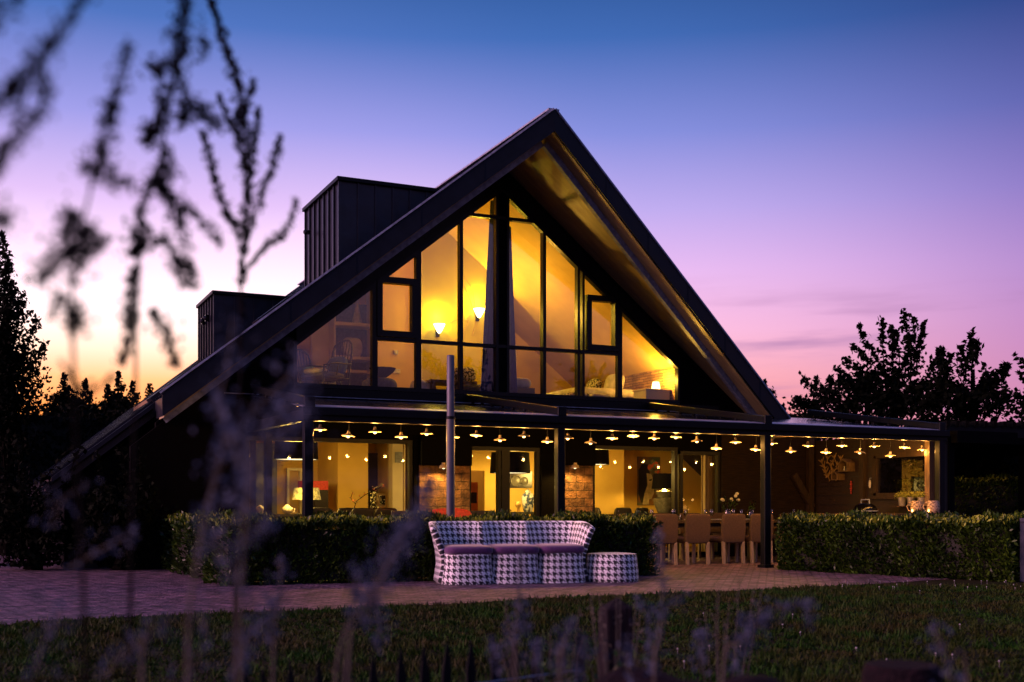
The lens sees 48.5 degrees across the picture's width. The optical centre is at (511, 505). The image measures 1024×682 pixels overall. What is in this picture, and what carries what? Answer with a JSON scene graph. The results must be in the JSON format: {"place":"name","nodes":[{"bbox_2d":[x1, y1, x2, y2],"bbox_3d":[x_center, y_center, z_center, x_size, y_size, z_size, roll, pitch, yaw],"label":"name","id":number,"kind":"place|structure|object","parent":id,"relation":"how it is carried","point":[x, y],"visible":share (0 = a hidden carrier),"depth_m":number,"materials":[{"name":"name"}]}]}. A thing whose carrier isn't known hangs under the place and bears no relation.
{"place":"outdoors","nodes":[
{"label":"outdoors","id":0,"kind":"place"},
{"bbox_2d":[15,472,267,681],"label":"pale grass","id":1,"kind":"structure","parent":0,"point":[144,639],"depth_m":1.79,"materials":[{"name":"plant"}]},
{"bbox_2d":[225,555,296,681],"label":"flowering plant","id":2,"kind":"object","parent":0,"point":[272,623],"depth_m":2.20,"materials":[{"name":"plant"}]},
{"bbox_2d":[189,343,335,681],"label":"pale grass","id":3,"kind":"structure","parent":0,"point":[247,511],"depth_m":1.50,"materials":[{"name":"plant"}]},
{"bbox_2d":[292,488,320,513],"bbox_3d":[-3.913,-0.092,21.677,0.542,0.509,0.542,0,0,-25],"label":"table lamp","id":4,"kind":"object","parent":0,"point":[298,496],"visible":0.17,"depth_m":21.50,"materials":[{"name":"fabric"}]},
{"bbox_2d":[369,367,395,376],"bbox_3d":[-2.372,-2.440,20.851,0.490,0.170,0.490,0,0,-25],"label":"bowl","id":5,"kind":"object","parent":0,"point":[385,371],"visible":0.75,"depth_m":20.71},
{"bbox_2d":[334,471,438,681],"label":"pale grass","id":6,"kind":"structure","parent":0,"point":[429,481],"depth_m":2.30,"materials":[{"name":"plant"}]},
{"bbox_2d":[333,483,442,681],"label":"pale grass","id":7,"kind":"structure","parent":0,"point":[407,531],"depth_m":1.80,"materials":[{"name":"plant"}]},
{"bbox_2d":[0,547,956,624],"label":"paving","id":8,"kind":"structure","parent":0,"point":[28,595],"depth_m":14.23,"materials":[{"name":"brick"}]},
{"bbox_2d":[0,230,52,554],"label":"conifer","id":9,"kind":"object","parent":8,"relation":"on","point":[15,364],"visible":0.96,"depth_m":23.86,"materials":[{"name":"green plant"}]},
{"bbox_2d":[60,442,178,569],"bbox_3d":[-6.345,0.025,18.407,1.856,2.103,1.663,0,0,-25],"label":"shrub","id":10,"kind":"object","parent":8,"relation":"on","point":[116,512],"visible":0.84,"depth_m":18.12,"materials":[{"name":"green plant"}]},
{"bbox_2d":[158,509,277,585],"bbox_3d":[-5.128,0.542,18.282,1.013,1.047,7.989,0,0,-26],"label":"hedge","id":11,"kind":"object","parent":8,"relation":"on","point":[182,528],"visible":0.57,"depth_m":16.20,"materials":[{"name":"green plant"}]},
{"bbox_2d":[391,511,488,526],"bbox_3d":[-1.054,0.555,18.961,1.800,0.950,0.660,0,0,-25],"label":"terrace bench","id":12,"kind":"object","parent":8,"relation":"on","point":[472,512],"visible":0.06,"depth_m":19.43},
{"bbox_2d":[455,508,470,517],"bbox_3d":[-0.884,0.240,19.007,0.467,0.419,0.188,0,0,-25],"label":"cushion","id":13,"kind":"object","parent":12,"relation":"on","point":[461,512],"visible":0.3,"depth_m":18.98,"materials":[{"name":"red fabric"}]},
{"bbox_2d":[228,508,663,585],"bbox_3d":[-0.855,0.546,16.193,6.351,1.040,1.117,0,0,-21],"label":"hedge","id":14,"kind":"object","parent":8,"relation":"on","point":[305,549],"visible":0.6,"depth_m":15.38,"materials":[{"name":"green plant"}]},
{"bbox_2d":[446,355,455,516],"bbox_3d":[-0.885,-0.567,16.414,0.139,3.215,0.139,0,0,20],"label":"garden pole","id":15,"kind":"object","parent":8,"relation":"on","point":[450,463],"visible":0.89,"depth_m":16.36,"materials":[{"name":"grey metal"}]},
{"bbox_2d":[428,521,594,584],"bbox_3d":[-0.037,0.619,15.482,2.290,0.822,1.000,0,0,-15],"label":"garden sofa","id":16,"kind":"object","parent":8,"relation":"on","point":[476,552],"visible":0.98,"depth_m":15.19,"materials":[{"name":"fabric"}]},
{"bbox_2d":[248,385,949,580],"bbox_3d":[1.750,-0.496,19.855,11.949,3.072,3.771,0,0,-25],"label":"patio canopy","id":17,"kind":"object","parent":8,"relation":"on","point":[505,413],"visible":0.84,"depth_m":18.53,"materials":[{"name":"grey metal"}]},
{"bbox_2d":[586,552,638,582],"bbox_3d":[1.373,0.835,15.641,0.734,0.391,0.734,0,0,-45],"label":"garden pouf","id":18,"kind":"object","parent":8,"relation":"on","point":[612,567],"visible":0.98,"depth_m":15.34,"materials":[{"name":"fabric"}]},
{"bbox_2d":[647,514,677,565],"bbox_3d":[2.566,0.583,19.957,0.500,0.894,0.536,0,0,-25],"label":"garden chair","id":19,"kind":"object","parent":8,"relation":"on","point":[669,530],"visible":0.54,"depth_m":19.76,"materials":[{"name":"beige fabric"}]},
{"bbox_2d":[649,513,684,560],"bbox_3d":[2.967,0.583,21.794,0.500,0.894,0.536,0,0,-25],"label":"garden chair","id":20,"kind":"object","parent":8,"relation":"on","point":[682,552],"visible":0.09,"depth_m":21.68,"materials":[{"name":"beige fabric"}]},
{"bbox_2d":[672,514,709,564],"bbox_3d":[3.173,0.583,20.217,0.500,0.894,0.536,0,0,-25],"label":"garden chair","id":21,"kind":"object","parent":8,"relation":"on","point":[697,528],"visible":0.93,"depth_m":20.00,"materials":[{"name":"beige fabric"}]},
{"bbox_2d":[679,513,713,558],"bbox_3d":[3.584,0.583,22.081,0.500,0.894,0.536,0,0,-25],"label":"garden chair","id":22,"kind":"object","parent":8,"relation":"on","point":[681,531],"visible":0.12,"depth_m":22.17,"materials":[{"name":"beige fabric"}]},
{"bbox_2d":[643,519,778,562],"bbox_3d":[4.293,0.647,21.587,4.173,0.765,0.950,0,0,-25],"label":"garden table","id":23,"kind":"object","parent":8,"relation":"on","point":[715,524],"visible":0.02,"depth_m":20.93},
{"bbox_2d":[717,492,739,513],"bbox_3d":[4.096,0.002,21.582,0.446,0.527,0.356,0,0,-25],"label":"flower vase","id":24,"kind":"object","parent":23,"relation":"on","point":[730,500],"visible":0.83,"depth_m":21.57,"materials":[{"name":"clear glass"}]},
{"bbox_2d":[709,513,740,558],"bbox_3d":[4.200,0.583,22.369,0.500,0.894,0.536,0,0,-25],"label":"garden chair","id":25,"kind":"object","parent":8,"relation":"on","point":[716,531],"visible":0.14,"depth_m":22.48,"materials":[{"name":"beige fabric"}]},
{"bbox_2d":[709,514,745,563],"bbox_3d":[3.860,0.583,20.538,0.500,0.894,0.536,0,0,-27],"label":"garden chair","id":26,"kind":"object","parent":8,"relation":"on","point":[733,527],"visible":0.95,"depth_m":20.33,"materials":[{"name":"beige fabric"}]},
{"bbox_2d":[735,514,773,562],"bbox_3d":[4.418,0.583,20.798,0.500,0.894,0.536,0,0,-26],"label":"garden chair","id":27,"kind":"object","parent":8,"relation":"on","point":[753,536],"visible":0.62,"depth_m":20.52,"materials":[{"name":"beige fabric"}]},
{"bbox_2d":[828,513,923,527],"bbox_3d":[6.933,0.540,21.632,0.750,0.800,1.850,0,0,-25],"label":"side table","id":28,"kind":"object","parent":8,"relation":"on","point":[899,514],"visible":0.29,"depth_m":21.18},
{"bbox_2d":[906,501,922,512],"bbox_3d":[7.344,0.018,20.745,0.300,0.225,0.224,0,0,21],"label":"woven lantern","id":29,"kind":"object","parent":28,"relation":"on","point":[915,505],"visible":0.77,"depth_m":20.65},
{"bbox_2d":[923,501,939,512],"bbox_3d":[7.512,0.018,20.386,0.300,0.225,0.224,0,0,21],"label":"woven lantern","id":30,"kind":"object","parent":28,"relation":"on","point":[933,506],"visible":0.89,"depth_m":20.29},
{"bbox_2d":[774,508,1023,582],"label":"hedge","id":31,"kind":"object","parent":8,"relation":"on","point":[951,545],"visible":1,"depth_m":16.68,"materials":[{"name":"green plant"}]},
{"bbox_2d":[815,430,1023,527],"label":"timber end wall","id":32,"kind":"structure","parent":8,"relation":"on","point":[832,496],"depth_m":22.64,"materials":[{"name":"brown wood"}]},
{"bbox_2d":[819,453,842,480],"bbox_3d":[6.608,-0.802,23.594,0.010,0.594,0.781,0,0,-25],"label":"bird wall art","id":33,"kind":"object","parent":32,"relation":"attached to","point":[826,474],"visible":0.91,"depth_m":23.62},
{"bbox_2d":[831,471,844,479],"bbox_3d":[6.672,-0.620,23.307,0.202,0.185,0.188,0,0,-25],"label":"house shelf","id":34,"kind":"object","parent":32,"relation":"attached to","point":[836,475],"visible":0.99,"depth_m":23.25,"materials":[{"name":"brown wood"}]},
{"bbox_2d":[838,459,854,471],"bbox_3d":[6.783,-0.828,23.070,0.202,0.262,0.267,0,0,-25],"label":"house shelf","id":35,"kind":"object","parent":32,"relation":"attached to","point":[849,464],"visible":1,"depth_m":23.00,"materials":[{"name":"brown wood"}]},
{"bbox_2d":[872,450,924,496],"bbox_3d":[7.480,-0.594,21.865,0.070,0.887,1.516,0,0,-25],"label":"window frame","id":36,"kind":"structure","parent":32,"relation":"in","point":[876,456],"depth_m":22.32,"materials":[{"name":"brown wood"}]},
{"bbox_3d":[6.726,0.640,21.661,0.700,0.800,0.900,0,0,-25],"label":"barbecue stand","id":37,"kind":"object","parent":8,"relation":"on","visible":0},
{"bbox_2d":[853,499,877,512],"bbox_3d":[6.726,0.054,21.661,0.484,0.371,0.484,0,0,-25],"label":"table barbecue","id":38,"kind":"object","parent":37,"relation":"on","point":[869,507],"visible":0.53,"depth_m":21.50,"materials":[{"name":"black metal"}]},
{"bbox_2d":[483,546,535,681],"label":"pale grass","id":39,"kind":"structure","parent":0,"point":[517,624],"depth_m":2.60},
{"bbox_2d":[0,577,1023,681],"bbox_3d":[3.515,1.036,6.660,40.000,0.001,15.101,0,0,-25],"label":"lawn","id":40,"kind":"structure","parent":0,"point":[928,583],"depth_m":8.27,"materials":[{"name":"plant"}]},
{"bbox_2d":[0,0,99,241],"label":"tall weed","id":41,"kind":"object","parent":40,"relation":"on","point":[12,87],"visible":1,"depth_m":1.31,"materials":[{"name":"plant"}]},
{"bbox_2d":[39,372,86,416],"bbox_3d":[-14.887,-1.673,37.995,2.546,5.435,1.910,0,0,23],"label":"conifer","id":42,"kind":"object","parent":40,"relation":"on","point":[63,394],"visible":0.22,"depth_m":37.56,"materials":[{"name":"green plant"}]},
{"bbox_2d":[0,394,132,539],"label":"conifer hedge","id":43,"kind":"object","parent":40,"relation":"on","point":[57,430],"visible":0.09,"depth_m":33.71,"materials":[{"name":"green plant"}]},
{"bbox_2d":[11,35,140,681],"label":"tall weed","id":44,"kind":"object","parent":40,"relation":"on","point":[83,233],"visible":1,"depth_m":1.59,"materials":[{"name":"plant"}]},
{"bbox_2d":[69,377,100,417],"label":"conifer","id":45,"kind":"object","parent":40,"relation":"on","point":[89,399],"visible":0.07,"depth_m":40.91,"materials":[{"name":"green plant"}]},
{"bbox_2d":[85,385,120,417],"bbox_3d":[-14.214,-1.639,40.084,2.143,5.366,2.631,0,0,-25],"label":"conifer","id":46,"kind":"object","parent":40,"relation":"on","point":[108,403],"visible":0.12,"depth_m":39.91,"materials":[{"name":"green plant"}]},
{"bbox_2d":[111,370,129,411],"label":"conifer","id":47,"kind":"object","parent":40,"relation":"on","point":[120,397],"visible":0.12,"depth_m":42.69,"materials":[{"name":"green plant"}]},
{"bbox_2d":[116,380,140,413],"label":"conifer","id":48,"kind":"object","parent":40,"relation":"on","point":[126,402],"visible":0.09,"depth_m":40.80,"materials":[{"name":"green plant"}]},
{"bbox_2d":[111,0,225,681],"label":"tall weed","id":49,"kind":"object","parent":40,"relation":"on","point":[157,182],"visible":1,"depth_m":1.99,"materials":[{"name":"plant"}]},
{"bbox_2d":[198,0,300,681],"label":"tall weed","id":50,"kind":"object","parent":40,"relation":"on","point":[241,121],"visible":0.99,"depth_m":2.50,"materials":[{"name":"plant"}]},
{"bbox_2d":[185,313,315,681],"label":"pale grass","id":51,"kind":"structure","parent":40,"relation":"on","point":[209,506],"depth_m":1.71,"materials":[{"name":"plant"}]},
{"bbox_2d":[243,630,584,681],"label":"picket fence","id":52,"kind":"object","parent":40,"relation":"on","point":[446,672],"visible":0.74,"depth_m":4.06,"materials":[{"name":"wood"}]},
{"bbox_2d":[22,108,816,569],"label":"gable house","id":53,"kind":"structure","parent":40,"relation":"on","point":[602,288],"depth_m":21.51,"materials":[{"name":"wood"}]},
{"bbox_2d":[249,441,255,528],"bbox_3d":[-4.481,-0.140,19.535,0.179,2.240,0.104,0,0,-25],"label":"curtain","id":54,"kind":"object","parent":53,"relation":"hanging from","point":[252,503],"visible":0.16,"depth_m":19.53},
{"bbox_2d":[274,441,318,460],"bbox_3d":[-3.959,-1.214,20.884,0.808,0.731,0.808,0,0,-25],"label":"drum pendant","id":55,"kind":"object","parent":53,"relation":"hanging from","point":[296,453],"visible":0.38,"depth_m":20.52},
{"bbox_2d":[298,481,327,507],"bbox_3d":[-4.003,0.239,22.849,0.529,1.481,0.400,0,0,-25],"label":"armoire","id":56,"kind":"object","parent":53,"relation":"attached to","point":[322,486],"visible":0.29,"depth_m":22.73,"materials":[{"name":"wood"}]},
{"bbox_2d":[297,352,341,384],"bbox_3d":[-3.914,-2.563,22.524,0.901,1.171,0.753,0,0,35],"label":"rattan armchair","id":57,"kind":"object","parent":53,"relation":"on","point":[311,381],"visible":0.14,"depth_m":22.44,"materials":[{"name":"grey wicker"}]},
{"bbox_2d":[311,322,328,368],"bbox_3d":[-4.102,-2.980,24.408,0.424,2.000,0.070,0,0,-25],"label":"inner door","id":58,"kind":"structure","parent":53,"relation":"in","point":[320,338],"depth_m":24.37,"materials":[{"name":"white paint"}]},
{"bbox_2d":[298,340,352,384],"bbox_3d":[-3.416,-2.563,21.178,0.753,1.171,0.901,0,0,37],"label":"rattan armchair","id":59,"kind":"object","parent":53,"relation":"on","point":[336,366],"visible":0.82,"depth_m":21.16,"materials":[{"name":"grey wicker"}]},
{"bbox_2d":[342,337,361,355],"bbox_3d":[-3.439,-3.410,24.458,0.440,0.416,0.202,0,0,-25],"label":"cushion","id":60,"kind":"object","parent":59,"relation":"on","point":[357,346],"visible":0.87,"depth_m":24.40,"materials":[{"name":"white fabric"}]},
{"bbox_2d":[245,436,412,510],"bbox_3d":[-3.154,-0.092,19.803,2.998,2.173,0.128,0,0,-25],"label":"picture window","id":61,"kind":"structure","parent":53,"relation":"in","point":[409,443],"depth_m":20.18,"materials":[{"name":"black glass"}]},
{"bbox_2d":[329,291,369,385],"bbox_3d":[-3.429,-3.514,24.438,0.900,3.069,0.596,0,0,-25],"label":"wall shelf","id":62,"kind":"object","parent":53,"relation":"on","point":[342,325],"depth_m":24.68,"materials":[{"name":"white paint"}]},
{"bbox_2d":[352,300,361,322],"bbox_3d":[-3.342,-4.228,24.536,0.220,0.620,0.217,0,0,-25],"label":"tall vase","id":63,"kind":"object","parent":62,"relation":"on","point":[356,317],"visible":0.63,"depth_m":24.48,"materials":[{"name":"white ceramic"}]},
{"bbox_2d":[351,508,373,517],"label":"dining chair","id":64,"kind":"object","parent":53,"relation":"on","point":[367,512],"visible":0.22,"depth_m":20.64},
{"bbox_2d":[362,377,396,386],"bbox_3d":[-2.426,-2.163,20.826,0.620,0.373,0.560,0,0,-25],"label":"pouffe","id":65,"kind":"object","parent":53,"relation":"on","point":[385,382],"visible":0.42,"depth_m":20.61,"materials":[{"name":"grey fabric"}]},
{"bbox_2d":[374,508,396,518],"bbox_3d":[-2.373,0.506,20.944,0.460,0.949,0.491,0,0,-23],"label":"dining chair","id":66,"kind":"object","parent":53,"relation":"on","point":[385,511],"visible":0.16,"depth_m":20.70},
{"bbox_2d":[403,444,406,510],"bbox_3d":[-1.890,-0.140,20.743,0.191,2.240,0.104,0,0,-25],"label":"curtain","id":67,"kind":"object","parent":53,"relation":"hanging from","point":[404,477],"visible":0.18,"depth_m":20.70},
{"bbox_2d":[426,379,476,388],"bbox_3d":[-1.220,-2.195,22.050,0.950,0.430,0.550,0,0,-25],"label":"table","id":68,"kind":"object","parent":53,"relation":"on","point":[434,383],"visible":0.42,"depth_m":21.73,"materials":[{"name":"brown wood"}]},
{"bbox_2d":[454,367,475,380],"bbox_3d":[-0.942,-2.580,22.401,0.460,0.313,0.241,0,0,-25],"label":"cushion","id":69,"kind":"object","parent":68,"relation":"on","point":[469,373],"visible":0.56,"depth_m":22.33,"materials":[{"name":"fabric"}]},
{"bbox_2d":[446,384,480,390],"bbox_3d":[-0.724,-2.170,22.282,1.100,0.380,0.700,0,0,-25],"label":"ottoman","id":70,"kind":"object","parent":53,"relation":"on","point":[472,387],"visible":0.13,"depth_m":21.89,"materials":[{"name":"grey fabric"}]},
{"bbox_2d":[293,187,680,403],"bbox_3d":[-0.220,-3.994,21.230,7.875,3.898,0.253,0,0,-25],"label":"gable window","id":71,"kind":"structure","parent":53,"relation":"in","point":[502,198],"depth_m":21.20,"materials":[{"name":"clear glass"}]},
{"bbox_2d":[481,200,493,391],"bbox_3d":[-0.424,-3.863,21.375,0.366,3.767,0.104,0,0,-25],"label":"curtain","id":72,"kind":"object","parent":53,"relation":"hanging from","point":[487,378],"visible":0.59,"depth_m":21.36,"materials":[{"name":"fabric"}]},
{"bbox_2d":[470,446,539,517],"bbox_3d":[-0.166,-0.051,21.195,1.475,2.092,0.136,0,0,-25],"label":"glass door","id":73,"kind":"structure","parent":53,"relation":"in","point":[502,453],"depth_m":21.15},
{"bbox_2d":[490,451,529,473],"bbox_3d":[-0.037,-1.120,22.933,0.822,0.920,0.822,0,0,-25],"label":"drum pendant","id":74,"kind":"object","parent":53,"relation":"hanging from","point":[519,462],"visible":0.71,"depth_m":22.63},
{"bbox_2d":[509,226,516,392],"bbox_3d":[0.014,-3.641,21.657,0.183,3.323,0.104,0,0,-25],"label":"curtain","id":75,"kind":"object","parent":53,"relation":"hanging from","point":[512,374],"visible":0.62,"depth_m":21.61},
{"bbox_2d":[510,471,531,487],"bbox_3d":[0.185,-0.564,24.201,0.536,0.356,0.070,0,0,-25],"label":"wall picture","id":76,"kind":"object","parent":53,"relation":"attached to","point":[520,480],"depth_m":24.19,"materials":[{"name":"beige paper"}]},
{"bbox_2d":[513,512,533,516],"bbox_3d":[0.313,0.550,23.538,0.562,0.860,0.400,0,0,-25],"label":"dining table","id":77,"kind":"object","parent":53,"relation":"on","point":[531,513],"visible":0.17,"depth_m":23.33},
{"bbox_2d":[521,489,533,511],"bbox_3d":[0.330,-0.117,23.545,0.275,0.473,0.273,0,0,-25],"label":"lidded jar","id":78,"kind":"object","parent":77,"relation":"on","point":[527,498],"visible":0.95,"depth_m":23.45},
{"bbox_2d":[517,387,534,393],"bbox_3d":[0.122,-2.130,22.097,0.560,0.300,0.450,0,0,-25],"label":"linen chest","id":79,"kind":"object","parent":53,"relation":"on","point":[525,390],"visible":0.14,"depth_m":21.93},
{"bbox_2d":[517,378,530,387],"bbox_3d":[0.133,-2.285,22.074,0.500,0.390,0.320,0,0,-25],"label":"folded duvet","id":80,"kind":"object","parent":79,"relation":"on","point":[523,382],"visible":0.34,"depth_m":21.96,"materials":[{"name":"white fabric"}]},
{"bbox_2d":[546,374,632,397],"bbox_3d":[1.571,-2.421,24.510,1.575,0.782,2.200,0,0,-25],"label":"bed","id":81,"kind":"object","parent":53,"relation":"on","point":[593,385],"visible":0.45,"depth_m":23.84,"materials":[{"name":"white fabric"}]},
{"bbox_2d":[596,449,608,464],"bbox_3d":[1.655,-1.212,23.281,0.676,0.736,0.676,0,0,-25],"label":"drum pendant","id":82,"kind":"object","parent":53,"relation":"hanging from","point":[602,457],"visible":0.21,"depth_m":23.01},
{"bbox_2d":[614,507,631,515],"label":"dining chair","id":83,"kind":"object","parent":53,"relation":"on","point":[617,511],"visible":0.17,"depth_m":24.66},
{"bbox_2d":[593,445,677,555],"bbox_3d":[2.398,-0.087,22.391,1.958,2.164,0.148,0,0,-25],"label":"picture window","id":84,"kind":"structure","parent":53,"relation":"in","point":[674,450],"depth_m":22.73,"materials":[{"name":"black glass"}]},
{"bbox_2d":[637,457,659,504],"bbox_3d":[3.259,-0.592,27.084,0.617,1.157,0.061,0,0,-25],"label":"wall painting","id":85,"kind":"object","parent":53,"relation":"attached to","point":[648,468],"depth_m":27.04,"materials":[{"name":"paint"}]},
{"bbox_2d":[632,388,670,399],"bbox_3d":[2.849,-2.145,23.253,0.600,0.450,0.540,0,0,-25],"label":"bedside cabinet","id":86,"kind":"object","parent":53,"relation":"on","point":[651,393],"visible":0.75,"depth_m":23.04,"materials":[{"name":"white paint"}]},
{"bbox_2d":[678,451,720,555],"bbox_3d":[3.788,-0.053,23.040,0.975,2.097,0.129,0,0,-25],"label":"picture window","id":87,"kind":"structure","parent":53,"relation":"in","point":[717,455],"depth_m":23.07,"materials":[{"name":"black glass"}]},
{"bbox_2d":[701,455,714,550],"bbox_3d":[4.124,-0.140,23.547,0.456,2.240,0.104,0,0,-25],"label":"curtain","id":88,"kind":"object","parent":53,"relation":"hanging from","point":[708,482],"visible":0.43,"depth_m":23.48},
{"bbox_2d":[495,600,581,681],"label":"grass tuft","id":89,"kind":"object","parent":40,"relation":"on","point":[503,654],"visible":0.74,"depth_m":4.13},
{"bbox_2d":[531,639,657,681],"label":"grass tuft","id":90,"kind":"object","parent":40,"relation":"on","point":[569,675],"visible":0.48,"depth_m":3.89,"materials":[{"name":"green plant"}]},
{"bbox_2d":[598,598,632,675],"bbox_3d":[0.419,0.706,4.600,0.112,0.668,0.112,0,0,-14],"label":"fence post","id":91,"kind":"object","parent":40,"relation":"on","point":[625,610],"visible":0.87,"depth_m":4.55,"materials":[{"name":"brown wood"}]},
{"bbox_2d":[586,586,666,677],"bbox_3d":[0.400,0.674,4.414,0.216,0.733,0.427,0,0,43],"label":"grass tuft","id":92,"kind":"object","parent":40,"relation":"on","point":[593,608],"visible":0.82,"depth_m":4.40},
{"bbox_2d":[596,664,780,681],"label":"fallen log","id":93,"kind":"object","parent":40,"relation":"on","point":[637,673],"visible":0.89,"depth_m":3.39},
{"bbox_2d":[671,577,762,681],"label":"grass tuft","id":94,"kind":"object","parent":40,"relation":"on","point":[717,657],"visible":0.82,"depth_m":4.60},
{"bbox_2d":[782,370,861,440],"bbox_3d":[9.619,-1.540,34.033,2.817,5.168,2.389,0,0,-9],"label":"fruit tree","id":95,"kind":"object","parent":40,"relation":"on","point":[807,403],"visible":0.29,"depth_m":33.75,"materials":[{"name":"green plant"}]},
{"bbox_2d":[815,308,954,426],"bbox_3d":[10.622,-2.229,32.093,5.611,6.546,3.183,0,0,-25],"label":"tree","id":96,"kind":"object","parent":40,"relation":"on","point":[866,391],"visible":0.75,"depth_m":31.75,"materials":[{"name":"green plant"}]},
{"bbox_2d":[861,659,942,681],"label":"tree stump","id":97,"kind":"object","parent":40,"relation":"on","point":[889,670],"visible":0.98,"depth_m":3.33,"materials":[{"name":"wood"}]},
{"bbox_2d":[817,438,1017,492],"bbox_3d":[11.046,-0.379,28.012,10.162,3.611,1.916,0,0,24],"label":"conifer hedge","id":98,"kind":"object","parent":40,"relation":"on","point":[893,469],"visible":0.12,"depth_m":27.65,"materials":[{"name":"green plant"}]},
{"bbox_2d":[891,473,1017,528],"bbox_3d":[9.087,0.185,23.158,2.598,1.768,1.258,0,0,0],"label":"hedge","id":99,"kind":"object","parent":40,"relation":"on","point":[972,497],"visible":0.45,"depth_m":22.77,"materials":[{"name":"green plant"}]},
{"bbox_2d":[897,327,1019,421],"bbox_3d":[12.267,-1.825,29.951,4.039,5.738,2.917,0,0,14],"label":"tree","id":100,"kind":"object","parent":40,"relation":"on","point":[964,404],"visible":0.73,"depth_m":29.71,"materials":[{"name":"green plant"}]},
{"bbox_2d":[913,420,1023,513],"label":"pergola","id":101,"kind":"object","parent":40,"relation":"on","point":[1003,426],"visible":0.48,"depth_m":21.31,"materials":[{"name":"grey metal"}]},
{"bbox_2d":[996,351,1023,421],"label":"fruit tree","id":102,"kind":"object","parent":40,"relation":"on","point":[1019,396],"visible":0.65,"depth_m":27.15,"materials":[{"name":"green plant"}]},
{"bbox_2d":[1019,518,1023,581],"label":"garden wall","id":103,"kind":"structure","parent":40,"relation":"on","point":[1021,549],"depth_m":15.50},
{"bbox_2d":[0,0,1023,438],"label":"sky","id":104,"kind":"structure","parent":0,"point":[813,170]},
{"bbox_2d":[520,615,609,681],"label":"flowering plant","id":105,"kind":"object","parent":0,"point":[561,653],"depth_m":2.21,"materials":[{"name":"plant"}]},
{"bbox_2d":[651,473,670,512],"bbox_3d":[3.375,-0.264,25.186,0.579,0.907,0.579,0,0,-25],"label":"table lamp","id":106,"kind":"object","parent":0,"point":[662,500],"visible":0.81,"depth_m":24.99,"materials":[{"name":"fabric"}]},
{"bbox_2d":[609,526,713,681],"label":"flowering plant","id":107,"kind":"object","parent":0,"point":[664,608],"depth_m":2.50,"materials":[{"name":"plant"}]},
{"bbox_2d":[714,595,827,681],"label":"flowering plant","id":108,"kind":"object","parent":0,"point":[748,628],"depth_m":2.39,"materials":[{"name":"plant"}]},
{"bbox_2d":[917,616,968,681],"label":"flowering plant","id":109,"kind":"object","parent":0,"point":[959,674],"depth_m":2.21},
{"bbox_3d":[7.536,0.009,21.413,0.239,0.023,0.837,0,0,-25],"label":"pot shelf","id":110,"kind":"object","parent":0,"visible":0},
{"bbox_2d":[894,491,906,505],"bbox_3d":[7.412,-0.151,21.626,0.284,0.293,0.429,0,0,1],"label":"flower pot","id":111,"kind":"object","parent":110,"relation":"on","point":[901,500],"visible":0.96,"depth_m":21.57,"materials":[{"name":"ceramic"}]},
{"bbox_2d":[903,491,917,505],"bbox_3d":[7.527,-0.157,21.422,0.362,0.304,0.404,0,0,-25],"label":"flower pot","id":112,"kind":"object","parent":110,"relation":"on","point":[910,497],"visible":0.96,"depth_m":21.36,"materials":[{"name":"metal"}]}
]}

